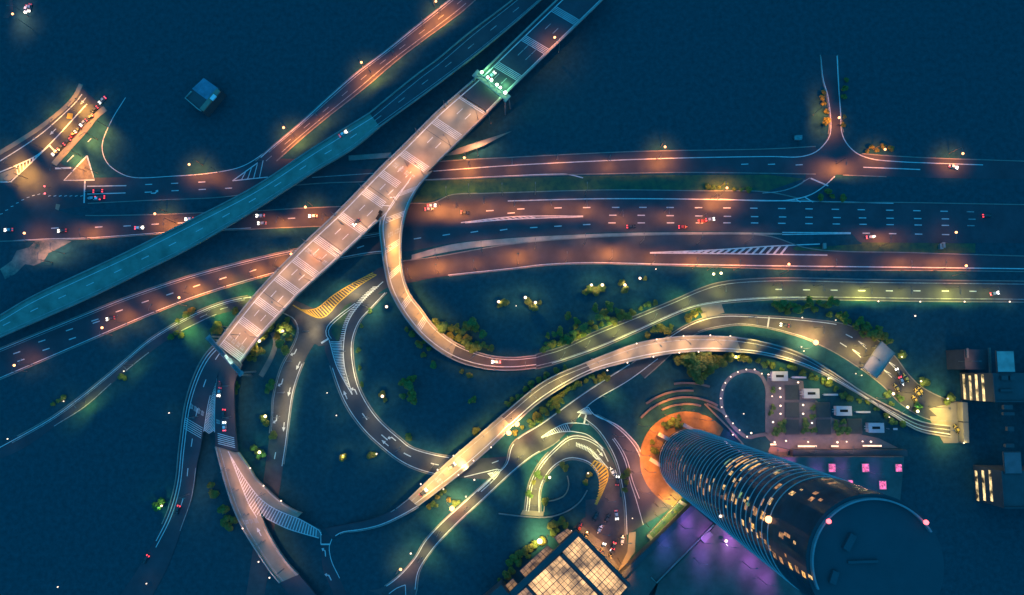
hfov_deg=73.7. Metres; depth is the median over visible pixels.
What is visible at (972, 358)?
building
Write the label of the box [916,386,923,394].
car
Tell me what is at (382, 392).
bush
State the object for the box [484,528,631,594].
glass hall
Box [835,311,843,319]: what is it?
bush
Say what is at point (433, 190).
grass verge
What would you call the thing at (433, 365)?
tree
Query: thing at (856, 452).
retaining wall
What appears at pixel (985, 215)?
car
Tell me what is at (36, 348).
road
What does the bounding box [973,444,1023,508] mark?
office block
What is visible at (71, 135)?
car
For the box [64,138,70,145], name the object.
car
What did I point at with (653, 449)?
bush
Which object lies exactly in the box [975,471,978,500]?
lit window
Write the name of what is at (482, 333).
tree
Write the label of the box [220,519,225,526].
bush
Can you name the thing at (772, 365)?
bush
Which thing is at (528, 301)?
bush
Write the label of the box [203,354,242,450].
road
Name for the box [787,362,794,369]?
bush
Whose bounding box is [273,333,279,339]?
bush
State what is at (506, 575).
tree
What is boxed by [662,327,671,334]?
tree
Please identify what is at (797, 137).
hut
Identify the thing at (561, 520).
bush
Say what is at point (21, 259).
bare ground
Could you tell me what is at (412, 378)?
tree
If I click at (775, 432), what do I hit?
bush
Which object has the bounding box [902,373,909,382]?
car
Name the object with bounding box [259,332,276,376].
footpath
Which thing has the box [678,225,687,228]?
car
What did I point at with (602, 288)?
bush
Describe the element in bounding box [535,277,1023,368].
road
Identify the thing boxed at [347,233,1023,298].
road
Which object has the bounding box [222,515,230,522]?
tree
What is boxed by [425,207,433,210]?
car
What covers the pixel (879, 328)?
tree
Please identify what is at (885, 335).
tree
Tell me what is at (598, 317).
tree
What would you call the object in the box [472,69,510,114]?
toll gantry
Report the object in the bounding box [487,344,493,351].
bush
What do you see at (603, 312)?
tree
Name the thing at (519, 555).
bush
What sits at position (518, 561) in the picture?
bush
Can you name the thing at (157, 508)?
tree
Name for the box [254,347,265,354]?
tree
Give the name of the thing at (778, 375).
kiosk
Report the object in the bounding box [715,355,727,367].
bush
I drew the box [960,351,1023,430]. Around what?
office block
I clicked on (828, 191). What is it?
tree
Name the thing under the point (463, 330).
tree
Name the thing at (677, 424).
bush
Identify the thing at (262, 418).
bush
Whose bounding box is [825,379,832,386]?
bush
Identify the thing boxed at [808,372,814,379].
bush
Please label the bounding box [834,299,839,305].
tree
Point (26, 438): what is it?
road
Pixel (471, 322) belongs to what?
tree
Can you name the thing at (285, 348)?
tree
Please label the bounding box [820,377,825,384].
bush
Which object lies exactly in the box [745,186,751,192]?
bush
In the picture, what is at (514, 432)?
bush
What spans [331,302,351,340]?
grass island
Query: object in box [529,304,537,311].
tree
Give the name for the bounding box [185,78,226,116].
flat roof building
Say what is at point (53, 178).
road
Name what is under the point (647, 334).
tree
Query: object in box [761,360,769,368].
bush
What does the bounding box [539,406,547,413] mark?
bush
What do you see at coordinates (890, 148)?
bush
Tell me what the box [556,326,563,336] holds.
tree
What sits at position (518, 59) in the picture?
road bridge
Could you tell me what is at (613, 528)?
parking ground
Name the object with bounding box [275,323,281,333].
tree
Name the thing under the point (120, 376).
bush
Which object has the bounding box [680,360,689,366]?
tree
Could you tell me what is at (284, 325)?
bush
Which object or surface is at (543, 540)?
bush
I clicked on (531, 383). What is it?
bush
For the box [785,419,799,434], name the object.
planter
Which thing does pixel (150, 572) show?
road
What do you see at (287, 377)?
road
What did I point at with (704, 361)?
tree
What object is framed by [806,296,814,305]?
tree
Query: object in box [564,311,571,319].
tree
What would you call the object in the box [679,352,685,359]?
tree
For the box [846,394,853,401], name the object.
bush
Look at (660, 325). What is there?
bush
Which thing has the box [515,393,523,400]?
bush
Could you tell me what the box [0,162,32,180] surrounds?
gore paving
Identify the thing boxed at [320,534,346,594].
road
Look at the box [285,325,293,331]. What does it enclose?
bush
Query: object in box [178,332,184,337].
bush
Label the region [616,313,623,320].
bush
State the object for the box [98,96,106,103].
car
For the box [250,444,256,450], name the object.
bush
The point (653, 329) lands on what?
tree
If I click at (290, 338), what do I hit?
bush
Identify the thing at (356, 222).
car
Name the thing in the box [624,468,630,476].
tree
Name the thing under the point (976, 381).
lit window
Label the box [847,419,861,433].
planter
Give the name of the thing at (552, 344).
bush
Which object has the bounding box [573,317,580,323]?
tree
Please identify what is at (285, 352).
bush
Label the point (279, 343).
tree
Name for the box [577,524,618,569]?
pavement
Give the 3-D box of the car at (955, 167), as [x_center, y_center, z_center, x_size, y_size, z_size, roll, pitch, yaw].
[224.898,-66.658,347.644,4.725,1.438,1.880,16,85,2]
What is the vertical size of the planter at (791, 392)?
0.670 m
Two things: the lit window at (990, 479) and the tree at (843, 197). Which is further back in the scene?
the tree at (843, 197)
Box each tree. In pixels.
[154,505,161,511]
[207,482,214,487]
[217,504,229,513]
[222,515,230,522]
[230,516,237,523]
[231,306,238,314]
[250,349,258,355]
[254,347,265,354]
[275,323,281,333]
[275,339,284,348]
[281,345,288,351]
[339,453,346,461]
[398,378,407,385]
[399,393,406,399]
[403,380,413,390]
[406,375,416,381]
[406,390,417,404]
[415,340,422,348]
[430,361,436,368]
[432,318,441,326]
[436,321,447,333]
[451,323,458,330]
[460,328,466,334]
[461,339,473,349]
[466,317,477,326]
[466,372,472,377]
[468,396,475,403]
[469,342,482,352]
[479,329,486,338]
[499,298,509,305]
[502,570,511,579]
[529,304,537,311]
[534,416,543,423]
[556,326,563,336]
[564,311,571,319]
[566,335,575,344]
[569,330,576,335]
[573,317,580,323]
[573,379,581,386]
[579,322,587,332]
[592,302,597,312]
[595,314,603,320]
[599,309,608,315]
[605,301,613,311]
[614,307,620,313]
[618,279,624,285]
[621,286,628,293]
[623,312,632,319]
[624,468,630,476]
[645,331,650,338]
[650,326,659,332]
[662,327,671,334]
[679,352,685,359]
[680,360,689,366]
[683,352,700,364]
[687,363,702,376]
[688,310,698,318]
[692,375,703,384]
[698,353,707,370]
[699,351,711,355]
[705,353,716,368]
[705,368,714,374]
[711,363,718,369]
[727,352,735,362]
[736,353,748,362]
[771,300,778,306]
[774,303,783,311]
[779,300,786,306]
[786,301,797,308]
[791,306,800,313]
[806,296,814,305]
[817,193,823,200]
[822,117,830,125]
[824,188,831,193]
[826,296,835,307]
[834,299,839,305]
[840,193,846,201]
[840,316,847,325]
[841,85,847,90]
[852,323,858,330]
[855,316,864,325]
[860,324,869,332]
[866,329,877,338]
[871,332,881,340]
[875,325,883,334]
[880,332,888,339]
[883,338,893,344]
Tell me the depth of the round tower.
170.78 m
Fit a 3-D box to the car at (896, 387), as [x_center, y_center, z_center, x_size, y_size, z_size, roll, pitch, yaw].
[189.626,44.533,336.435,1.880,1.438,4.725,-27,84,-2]
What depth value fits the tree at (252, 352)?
339.94 m
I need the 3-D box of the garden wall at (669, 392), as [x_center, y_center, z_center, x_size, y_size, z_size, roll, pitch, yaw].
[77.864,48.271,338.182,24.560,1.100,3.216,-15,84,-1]
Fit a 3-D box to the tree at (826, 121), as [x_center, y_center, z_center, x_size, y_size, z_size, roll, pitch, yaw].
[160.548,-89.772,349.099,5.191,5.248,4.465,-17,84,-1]
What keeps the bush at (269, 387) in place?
on the ground at (86, 488)
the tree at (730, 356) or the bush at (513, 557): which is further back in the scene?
the tree at (730, 356)
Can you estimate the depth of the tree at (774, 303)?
338.45 m
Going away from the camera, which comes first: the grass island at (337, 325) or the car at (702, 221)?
the grass island at (337, 325)
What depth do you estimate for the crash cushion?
337.87 m
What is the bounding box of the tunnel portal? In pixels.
[957,402,968,442]
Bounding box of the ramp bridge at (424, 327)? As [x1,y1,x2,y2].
[376,170,535,370]
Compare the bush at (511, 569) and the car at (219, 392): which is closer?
the bush at (511, 569)
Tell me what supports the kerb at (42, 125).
on the ground at (86, 488)
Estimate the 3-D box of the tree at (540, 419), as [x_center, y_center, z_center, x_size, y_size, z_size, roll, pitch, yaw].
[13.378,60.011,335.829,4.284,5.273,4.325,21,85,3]
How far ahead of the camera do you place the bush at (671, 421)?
335.34 m
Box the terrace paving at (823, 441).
[766,375,896,448]
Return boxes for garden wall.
[543,476,568,511]
[640,396,717,417]
[646,389,693,403]
[661,403,700,410]
[674,382,709,387]
[704,404,743,444]
[706,403,728,417]
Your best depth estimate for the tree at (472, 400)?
335.04 m
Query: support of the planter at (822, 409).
on the terrace paving at (823, 441)
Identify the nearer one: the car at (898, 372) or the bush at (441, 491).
the bush at (441, 491)
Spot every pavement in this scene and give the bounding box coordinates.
[412,232,781,258]
[520,510,543,516]
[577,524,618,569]
[619,532,635,569]
[698,303,723,317]
[929,401,961,415]
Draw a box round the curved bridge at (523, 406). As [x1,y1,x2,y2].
[501,335,950,437]
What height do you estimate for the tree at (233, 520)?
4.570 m
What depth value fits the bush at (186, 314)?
343.98 m
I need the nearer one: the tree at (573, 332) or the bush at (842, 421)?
the bush at (842, 421)
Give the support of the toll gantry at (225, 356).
on the ground at (86, 488)
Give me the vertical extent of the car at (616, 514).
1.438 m
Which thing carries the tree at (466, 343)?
on the ground at (86, 488)
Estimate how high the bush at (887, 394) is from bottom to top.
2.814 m
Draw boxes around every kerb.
[0,84,82,154]
[51,106,106,165]
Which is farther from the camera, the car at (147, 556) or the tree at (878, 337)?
the tree at (878, 337)
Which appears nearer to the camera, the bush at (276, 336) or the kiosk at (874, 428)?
the kiosk at (874, 428)
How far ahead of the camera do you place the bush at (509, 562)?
329.19 m
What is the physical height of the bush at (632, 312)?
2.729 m
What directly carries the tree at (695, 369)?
on the ground at (86, 488)
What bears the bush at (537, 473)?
on the ground at (86, 488)
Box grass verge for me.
[413,175,800,201]
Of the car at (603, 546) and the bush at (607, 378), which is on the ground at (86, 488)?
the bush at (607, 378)
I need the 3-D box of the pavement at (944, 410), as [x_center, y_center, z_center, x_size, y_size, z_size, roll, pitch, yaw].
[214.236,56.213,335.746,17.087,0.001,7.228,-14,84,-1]
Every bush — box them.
[117,373,124,379]
[157,497,165,505]
[167,334,173,339]
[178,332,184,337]
[182,311,189,317]
[187,307,195,313]
[208,489,219,498]
[209,321,223,334]
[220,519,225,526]
[224,522,232,530]
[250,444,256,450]
[256,450,265,459]
[259,414,267,422]
[264,383,273,393]
[268,430,277,439]
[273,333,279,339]
[280,322,288,328]
[280,345,289,354]
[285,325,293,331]
[285,335,293,340]
[367,451,374,458]
[378,390,385,397]
[405,435,411,440]
[408,330,414,336]
[430,500,438,507]
[439,487,446,495]
[445,332,454,338]
[446,324,452,331]
[452,500,460,506]
[454,333,462,341]
[462,321,471,330]
[462,334,471,340]
[471,323,479,332]
[472,427,479,435]
[481,341,488,348]
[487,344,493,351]
[504,401,511,406]
[505,559,512,566]
[507,566,515,574]
[509,554,517,561]
[512,429,517,435]
[514,558,521,566]
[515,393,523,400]
[515,550,522,557]
[519,546,528,555]
[524,297,532,304]
[525,490,533,498]
[526,543,534,552]
[527,380,534,388]
[527,418,535,427]
[531,540,538,548]
[532,411,541,419]
[533,470,542,479]
[535,376,541,382]
[539,346,545,352]
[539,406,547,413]
[539,536,545,544]
[542,497,549,505]
[543,371,549,379]
[547,339,555,348]
[547,522,553,529]
[550,529,557,537]
[551,401,560,408]
[551,520,558,527]
[553,367,559,373]
[553,394,561,402]
[558,516,565,524]
[559,336,565,344]
[562,465,568,471]
[562,522,568,528]
[576,330,581,338]
[580,331,586,337]
[582,288,588,295]
[582,478,587,485]
[586,284,593,292]
[586,471,592,477]
[592,287,600,295]
[597,284,605,291]
[597,374,603,382]
[604,315,613,324]
[604,375,610,381]
[609,317,617,325]
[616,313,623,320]
[629,309,635,315]
[643,301,651,307]
[650,447,657,453]
[656,323,664,332]
[661,422,670,429]
[667,417,673,426]
[673,355,681,365]
[674,420,683,427]
[684,314,691,322]
[701,372,708,379]
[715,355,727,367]
[722,353,728,361]
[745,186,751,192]
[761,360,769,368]
[769,362,775,368]
[771,427,778,436]
[777,419,786,427]
[777,426,786,433]
[785,308,791,314]
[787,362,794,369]
[799,369,806,375]
[801,426,809,433]
[802,417,809,426]
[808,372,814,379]
[809,414,816,419]
[810,427,817,432]
[811,306,818,312]
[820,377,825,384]
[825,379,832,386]
[826,311,832,317]
[833,426,843,435]
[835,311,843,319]
[839,391,847,398]
[839,419,846,424]
[840,426,851,434]
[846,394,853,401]
[859,330,865,337]
[883,389,891,398]
[887,145,893,151]
[889,417,897,424]
[895,394,904,401]
[897,350,906,358]
[899,420,905,427]
[919,376,930,386]
[943,398,950,405]
[946,392,955,401]
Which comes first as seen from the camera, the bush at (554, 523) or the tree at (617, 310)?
the bush at (554, 523)
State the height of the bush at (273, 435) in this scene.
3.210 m
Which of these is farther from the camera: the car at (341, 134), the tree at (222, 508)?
the car at (341, 134)
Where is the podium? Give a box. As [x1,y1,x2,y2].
[618,503,801,594]
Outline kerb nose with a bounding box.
[792,242,974,252]
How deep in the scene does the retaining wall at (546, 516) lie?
333.07 m
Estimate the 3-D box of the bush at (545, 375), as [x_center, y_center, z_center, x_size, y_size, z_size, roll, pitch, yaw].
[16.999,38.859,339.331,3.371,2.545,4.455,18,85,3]
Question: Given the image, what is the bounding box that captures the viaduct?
[0,0,541,337]
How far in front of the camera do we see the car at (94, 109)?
357.25 m
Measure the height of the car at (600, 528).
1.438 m
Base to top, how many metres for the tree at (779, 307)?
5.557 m
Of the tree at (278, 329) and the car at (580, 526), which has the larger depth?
the tree at (278, 329)
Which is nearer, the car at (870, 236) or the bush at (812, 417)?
the bush at (812, 417)
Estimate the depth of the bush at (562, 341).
339.39 m
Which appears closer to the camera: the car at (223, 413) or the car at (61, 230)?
the car at (223, 413)
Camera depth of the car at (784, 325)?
340.23 m
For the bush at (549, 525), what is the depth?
331.04 m
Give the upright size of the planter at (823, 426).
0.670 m
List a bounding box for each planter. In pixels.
[784,385,799,399]
[784,402,799,417]
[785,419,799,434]
[815,402,830,417]
[816,419,830,434]
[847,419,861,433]
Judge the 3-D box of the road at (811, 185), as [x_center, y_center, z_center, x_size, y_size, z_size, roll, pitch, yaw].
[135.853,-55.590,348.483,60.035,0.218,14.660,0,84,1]
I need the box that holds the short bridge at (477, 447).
[325,416,511,538]
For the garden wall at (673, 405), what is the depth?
337.05 m
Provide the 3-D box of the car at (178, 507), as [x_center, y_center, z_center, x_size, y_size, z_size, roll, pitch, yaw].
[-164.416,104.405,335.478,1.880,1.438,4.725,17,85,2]
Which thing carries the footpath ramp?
attached to the road bridge at (518, 59)
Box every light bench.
[797,445,816,446]
[861,445,881,446]
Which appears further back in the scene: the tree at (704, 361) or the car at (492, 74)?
the car at (492, 74)
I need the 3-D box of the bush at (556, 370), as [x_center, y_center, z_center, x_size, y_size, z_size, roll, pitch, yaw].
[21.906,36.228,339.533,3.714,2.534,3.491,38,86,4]
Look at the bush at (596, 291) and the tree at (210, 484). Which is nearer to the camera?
the tree at (210, 484)
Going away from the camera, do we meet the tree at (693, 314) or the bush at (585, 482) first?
the bush at (585, 482)
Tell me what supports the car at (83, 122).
on the road at (49, 139)
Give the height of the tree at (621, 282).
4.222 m
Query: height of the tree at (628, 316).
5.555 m
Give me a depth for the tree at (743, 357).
334.98 m
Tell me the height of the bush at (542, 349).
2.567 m
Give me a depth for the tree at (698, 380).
333.87 m
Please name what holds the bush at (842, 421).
on the ground at (86, 488)
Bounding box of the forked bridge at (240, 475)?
[215,446,321,594]
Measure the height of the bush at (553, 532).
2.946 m
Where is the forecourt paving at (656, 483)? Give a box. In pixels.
[640,411,722,505]
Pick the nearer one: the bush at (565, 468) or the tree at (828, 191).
the bush at (565, 468)
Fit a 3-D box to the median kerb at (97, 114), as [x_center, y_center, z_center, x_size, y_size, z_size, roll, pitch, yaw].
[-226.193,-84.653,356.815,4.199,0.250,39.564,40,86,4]
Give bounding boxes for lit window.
[962,374,965,398]
[969,376,971,399]
[975,374,978,400]
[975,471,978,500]
[981,374,984,400]
[982,470,985,500]
[988,470,992,500]
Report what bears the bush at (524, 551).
on the ground at (86, 488)
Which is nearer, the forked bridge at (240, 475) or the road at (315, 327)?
the forked bridge at (240, 475)
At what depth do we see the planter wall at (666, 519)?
331.04 m
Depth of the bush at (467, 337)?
340.36 m
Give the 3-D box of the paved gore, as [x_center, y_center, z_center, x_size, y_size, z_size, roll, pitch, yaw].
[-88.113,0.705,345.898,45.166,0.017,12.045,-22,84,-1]
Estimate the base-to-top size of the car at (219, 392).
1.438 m
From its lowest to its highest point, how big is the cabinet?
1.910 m
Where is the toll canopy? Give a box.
[860,341,894,377]
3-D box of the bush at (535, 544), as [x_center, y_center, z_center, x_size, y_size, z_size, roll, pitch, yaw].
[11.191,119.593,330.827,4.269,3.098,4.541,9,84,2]
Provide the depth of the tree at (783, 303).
337.07 m
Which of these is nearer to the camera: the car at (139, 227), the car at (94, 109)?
the car at (139, 227)
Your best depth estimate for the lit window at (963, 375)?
333.87 m
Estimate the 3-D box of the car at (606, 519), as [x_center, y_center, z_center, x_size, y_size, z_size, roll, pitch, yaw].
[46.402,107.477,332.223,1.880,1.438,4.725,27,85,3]
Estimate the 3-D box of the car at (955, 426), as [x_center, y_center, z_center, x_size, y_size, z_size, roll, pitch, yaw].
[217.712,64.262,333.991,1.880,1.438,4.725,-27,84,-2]
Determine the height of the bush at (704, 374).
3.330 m
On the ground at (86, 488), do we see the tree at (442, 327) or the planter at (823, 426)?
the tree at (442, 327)
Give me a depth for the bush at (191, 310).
344.35 m
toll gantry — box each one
[205,334,255,376]
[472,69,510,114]
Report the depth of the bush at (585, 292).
342.48 m
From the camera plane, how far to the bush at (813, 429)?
334.33 m
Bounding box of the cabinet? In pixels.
[938,243,943,248]
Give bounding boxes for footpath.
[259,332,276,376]
[719,369,768,438]
[768,446,788,454]
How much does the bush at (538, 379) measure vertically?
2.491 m
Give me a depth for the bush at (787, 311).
340.09 m
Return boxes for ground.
[0,0,1023,594]
[0,240,70,278]
[583,497,629,567]
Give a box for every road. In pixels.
[0,88,101,199]
[0,163,91,215]
[0,189,1023,242]
[0,217,585,379]
[0,295,252,457]
[3,0,12,17]
[83,60,830,203]
[120,346,227,594]
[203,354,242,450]
[246,300,314,594]
[255,0,475,160]
[285,293,361,345]
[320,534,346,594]
[321,282,506,478]
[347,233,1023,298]
[369,358,657,594]
[524,431,619,527]
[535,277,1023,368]
[578,411,672,534]
[631,314,955,421]
[719,175,835,201]
[806,55,982,164]
[816,149,1023,178]
[930,416,961,442]
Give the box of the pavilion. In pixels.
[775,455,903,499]
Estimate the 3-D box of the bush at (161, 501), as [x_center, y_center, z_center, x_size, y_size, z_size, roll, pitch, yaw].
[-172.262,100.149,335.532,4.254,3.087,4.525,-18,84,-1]
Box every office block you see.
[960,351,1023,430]
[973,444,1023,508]
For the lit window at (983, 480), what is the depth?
325.34 m
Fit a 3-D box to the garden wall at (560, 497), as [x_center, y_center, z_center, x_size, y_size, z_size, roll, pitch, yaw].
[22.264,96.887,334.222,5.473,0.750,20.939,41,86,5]
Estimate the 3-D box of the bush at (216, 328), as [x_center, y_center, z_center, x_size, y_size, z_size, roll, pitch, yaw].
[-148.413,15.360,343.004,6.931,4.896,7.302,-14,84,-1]
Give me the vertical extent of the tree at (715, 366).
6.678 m
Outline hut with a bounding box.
[794,135,801,139]
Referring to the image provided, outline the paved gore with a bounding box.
[293,272,376,317]
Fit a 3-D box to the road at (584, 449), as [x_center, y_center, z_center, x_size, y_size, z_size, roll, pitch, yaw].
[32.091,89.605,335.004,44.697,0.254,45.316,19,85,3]
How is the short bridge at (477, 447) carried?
on the ground at (86, 488)
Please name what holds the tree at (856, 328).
on the ground at (86, 488)
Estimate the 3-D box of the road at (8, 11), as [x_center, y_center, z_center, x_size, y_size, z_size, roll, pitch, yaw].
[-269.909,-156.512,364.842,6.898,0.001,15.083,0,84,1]
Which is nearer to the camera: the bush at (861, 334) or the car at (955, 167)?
the bush at (861, 334)
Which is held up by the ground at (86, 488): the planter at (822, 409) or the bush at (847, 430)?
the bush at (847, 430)
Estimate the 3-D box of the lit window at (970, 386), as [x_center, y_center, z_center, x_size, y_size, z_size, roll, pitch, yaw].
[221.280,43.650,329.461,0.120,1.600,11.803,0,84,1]
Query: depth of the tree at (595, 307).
338.95 m
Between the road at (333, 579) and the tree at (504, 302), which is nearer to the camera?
the road at (333, 579)
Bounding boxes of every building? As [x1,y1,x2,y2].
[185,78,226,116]
[946,348,991,372]
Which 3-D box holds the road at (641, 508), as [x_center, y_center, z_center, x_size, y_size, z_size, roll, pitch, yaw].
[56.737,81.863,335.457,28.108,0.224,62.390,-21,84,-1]
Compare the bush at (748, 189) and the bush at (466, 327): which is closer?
the bush at (466, 327)
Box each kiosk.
[769,371,805,380]
[800,389,837,397]
[832,406,870,415]
[864,423,897,432]
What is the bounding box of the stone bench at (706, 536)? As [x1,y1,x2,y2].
[701,531,712,542]
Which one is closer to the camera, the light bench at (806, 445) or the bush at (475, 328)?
the light bench at (806, 445)
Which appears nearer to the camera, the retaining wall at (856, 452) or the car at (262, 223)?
the retaining wall at (856, 452)
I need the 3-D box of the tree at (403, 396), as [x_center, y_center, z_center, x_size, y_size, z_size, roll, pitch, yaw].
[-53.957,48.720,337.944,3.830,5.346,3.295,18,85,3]
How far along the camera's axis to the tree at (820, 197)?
344.63 m
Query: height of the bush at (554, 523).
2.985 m
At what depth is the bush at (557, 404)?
336.42 m
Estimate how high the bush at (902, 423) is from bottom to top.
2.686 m
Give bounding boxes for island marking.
[63,155,94,180]
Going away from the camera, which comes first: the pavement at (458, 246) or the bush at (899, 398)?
the bush at (899, 398)
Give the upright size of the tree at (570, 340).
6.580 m
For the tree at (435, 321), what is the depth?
337.61 m
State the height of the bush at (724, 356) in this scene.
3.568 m
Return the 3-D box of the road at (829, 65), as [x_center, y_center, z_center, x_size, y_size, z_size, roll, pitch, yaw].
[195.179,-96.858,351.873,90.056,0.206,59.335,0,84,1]
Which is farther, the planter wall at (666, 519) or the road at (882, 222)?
the road at (882, 222)
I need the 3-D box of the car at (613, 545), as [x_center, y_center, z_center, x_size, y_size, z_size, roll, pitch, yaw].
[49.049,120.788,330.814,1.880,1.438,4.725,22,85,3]
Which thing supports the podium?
on the ground at (86, 488)
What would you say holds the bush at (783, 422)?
on the terrace paving at (823, 441)
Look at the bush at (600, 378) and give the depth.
337.81 m
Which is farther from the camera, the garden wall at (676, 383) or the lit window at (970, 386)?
the garden wall at (676, 383)
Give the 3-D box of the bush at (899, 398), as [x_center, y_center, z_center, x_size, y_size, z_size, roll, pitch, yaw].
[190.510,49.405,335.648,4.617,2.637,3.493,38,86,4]
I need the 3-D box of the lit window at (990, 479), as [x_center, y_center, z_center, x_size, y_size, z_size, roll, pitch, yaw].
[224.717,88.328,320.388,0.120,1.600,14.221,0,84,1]
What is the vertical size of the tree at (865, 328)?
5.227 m
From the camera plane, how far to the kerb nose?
344.40 m
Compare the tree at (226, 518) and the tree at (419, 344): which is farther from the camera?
the tree at (419, 344)
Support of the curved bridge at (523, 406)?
on the ground at (86, 488)
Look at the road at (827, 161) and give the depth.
348.63 m
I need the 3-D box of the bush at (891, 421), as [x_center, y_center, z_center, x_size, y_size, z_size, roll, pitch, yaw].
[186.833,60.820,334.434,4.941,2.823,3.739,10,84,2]
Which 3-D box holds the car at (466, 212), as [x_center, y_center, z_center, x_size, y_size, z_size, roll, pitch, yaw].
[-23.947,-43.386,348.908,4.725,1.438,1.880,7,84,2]
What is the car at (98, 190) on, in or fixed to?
on the road at (241, 179)
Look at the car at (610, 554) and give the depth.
330.29 m
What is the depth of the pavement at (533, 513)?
333.65 m
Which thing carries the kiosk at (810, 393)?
on the ground at (86, 488)
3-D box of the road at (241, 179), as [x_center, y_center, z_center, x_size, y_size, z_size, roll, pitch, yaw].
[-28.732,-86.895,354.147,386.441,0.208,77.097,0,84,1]
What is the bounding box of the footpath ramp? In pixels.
[446,131,510,155]
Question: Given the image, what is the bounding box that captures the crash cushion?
[376,210,382,219]
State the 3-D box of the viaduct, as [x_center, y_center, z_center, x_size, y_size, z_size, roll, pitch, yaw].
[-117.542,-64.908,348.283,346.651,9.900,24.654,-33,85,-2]
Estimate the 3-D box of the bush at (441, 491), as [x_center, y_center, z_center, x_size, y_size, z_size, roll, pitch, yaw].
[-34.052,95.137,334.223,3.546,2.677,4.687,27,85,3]
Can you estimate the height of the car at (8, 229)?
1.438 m
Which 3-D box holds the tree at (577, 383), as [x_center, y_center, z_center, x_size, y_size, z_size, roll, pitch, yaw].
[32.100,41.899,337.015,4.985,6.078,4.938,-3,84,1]
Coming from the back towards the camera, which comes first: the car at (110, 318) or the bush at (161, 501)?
the car at (110, 318)
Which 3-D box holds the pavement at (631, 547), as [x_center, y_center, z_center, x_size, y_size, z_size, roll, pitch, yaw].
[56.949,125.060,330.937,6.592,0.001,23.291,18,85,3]
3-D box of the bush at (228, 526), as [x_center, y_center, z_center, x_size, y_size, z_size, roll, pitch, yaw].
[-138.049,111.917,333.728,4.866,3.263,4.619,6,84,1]
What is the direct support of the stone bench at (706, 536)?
on the podium
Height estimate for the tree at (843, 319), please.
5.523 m
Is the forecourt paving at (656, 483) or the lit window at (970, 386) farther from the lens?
the forecourt paving at (656, 483)
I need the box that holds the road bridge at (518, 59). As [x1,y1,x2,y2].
[216,0,603,362]
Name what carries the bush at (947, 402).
on the ground at (86, 488)
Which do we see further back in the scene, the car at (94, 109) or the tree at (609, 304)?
the car at (94, 109)
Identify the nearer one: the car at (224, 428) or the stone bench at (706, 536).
the stone bench at (706, 536)
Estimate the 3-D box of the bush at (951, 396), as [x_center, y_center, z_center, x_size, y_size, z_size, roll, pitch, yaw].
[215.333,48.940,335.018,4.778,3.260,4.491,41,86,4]
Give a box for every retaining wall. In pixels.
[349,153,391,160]
[499,490,587,517]
[790,449,907,455]
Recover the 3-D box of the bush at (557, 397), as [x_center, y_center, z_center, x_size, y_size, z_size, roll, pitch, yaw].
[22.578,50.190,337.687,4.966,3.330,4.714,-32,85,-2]
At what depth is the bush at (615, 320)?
340.26 m
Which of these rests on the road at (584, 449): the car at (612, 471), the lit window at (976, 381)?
the car at (612, 471)
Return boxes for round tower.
[649,423,943,594]
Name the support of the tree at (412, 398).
on the ground at (86, 488)
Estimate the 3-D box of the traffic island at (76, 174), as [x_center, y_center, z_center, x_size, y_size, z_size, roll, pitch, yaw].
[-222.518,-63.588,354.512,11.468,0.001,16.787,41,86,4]
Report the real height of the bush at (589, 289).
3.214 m
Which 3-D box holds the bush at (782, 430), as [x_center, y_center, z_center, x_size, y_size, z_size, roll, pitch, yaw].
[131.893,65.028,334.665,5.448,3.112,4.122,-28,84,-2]
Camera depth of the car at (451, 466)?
328.88 m
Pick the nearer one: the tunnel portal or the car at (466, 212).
the tunnel portal
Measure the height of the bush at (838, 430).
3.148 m
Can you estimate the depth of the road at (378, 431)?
340.06 m
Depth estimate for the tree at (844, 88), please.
350.03 m
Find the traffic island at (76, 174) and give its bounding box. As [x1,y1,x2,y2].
[65,157,93,179]
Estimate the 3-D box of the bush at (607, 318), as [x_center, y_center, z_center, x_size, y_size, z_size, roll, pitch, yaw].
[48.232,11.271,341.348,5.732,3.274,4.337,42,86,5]
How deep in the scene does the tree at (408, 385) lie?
333.55 m
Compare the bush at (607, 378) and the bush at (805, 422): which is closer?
the bush at (805, 422)
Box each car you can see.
[4,228,12,231]
[27,3,32,11]
[51,148,59,155]
[57,229,66,232]
[58,143,64,150]
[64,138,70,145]
[68,131,76,138]
[74,125,81,132]
[79,118,87,126]
[86,114,93,121]
[90,106,97,113]
[94,189,102,192]
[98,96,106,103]
[106,316,114,320]
[134,226,143,229]
[142,554,149,563]
[174,505,180,514]
[217,387,221,396]
[221,409,225,418]
[222,421,226,430]
[257,221,266,224]
[308,214,317,217]
[338,130,347,136]
[352,218,360,226]
[418,488,427,496]
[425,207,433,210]
[447,462,456,470]
[460,211,469,214]
[489,71,495,78]
[491,360,500,363]
[577,522,582,531]
[592,512,598,521]
[596,524,602,533]
[600,542,605,552]
[604,513,610,523]
[608,548,614,557]
[609,466,615,476]
[610,541,615,550]
[614,510,618,519]
[615,476,619,485]
[620,535,624,544]
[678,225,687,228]
[698,219,707,222]
[780,323,789,327]
[866,235,875,238]
[893,383,900,392]
[895,368,901,376]
[898,376,904,385]
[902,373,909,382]
[914,388,921,397]
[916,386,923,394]
[949,164,958,169]
[953,424,959,433]
[982,214,991,217]
[989,291,998,295]
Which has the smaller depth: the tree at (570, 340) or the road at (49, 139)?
the tree at (570, 340)
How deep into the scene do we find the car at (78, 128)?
356.27 m
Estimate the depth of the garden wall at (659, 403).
337.27 m
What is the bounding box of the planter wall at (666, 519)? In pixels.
[646,499,686,540]
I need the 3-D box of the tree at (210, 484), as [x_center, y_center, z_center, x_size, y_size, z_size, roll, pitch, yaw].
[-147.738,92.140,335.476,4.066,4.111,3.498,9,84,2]

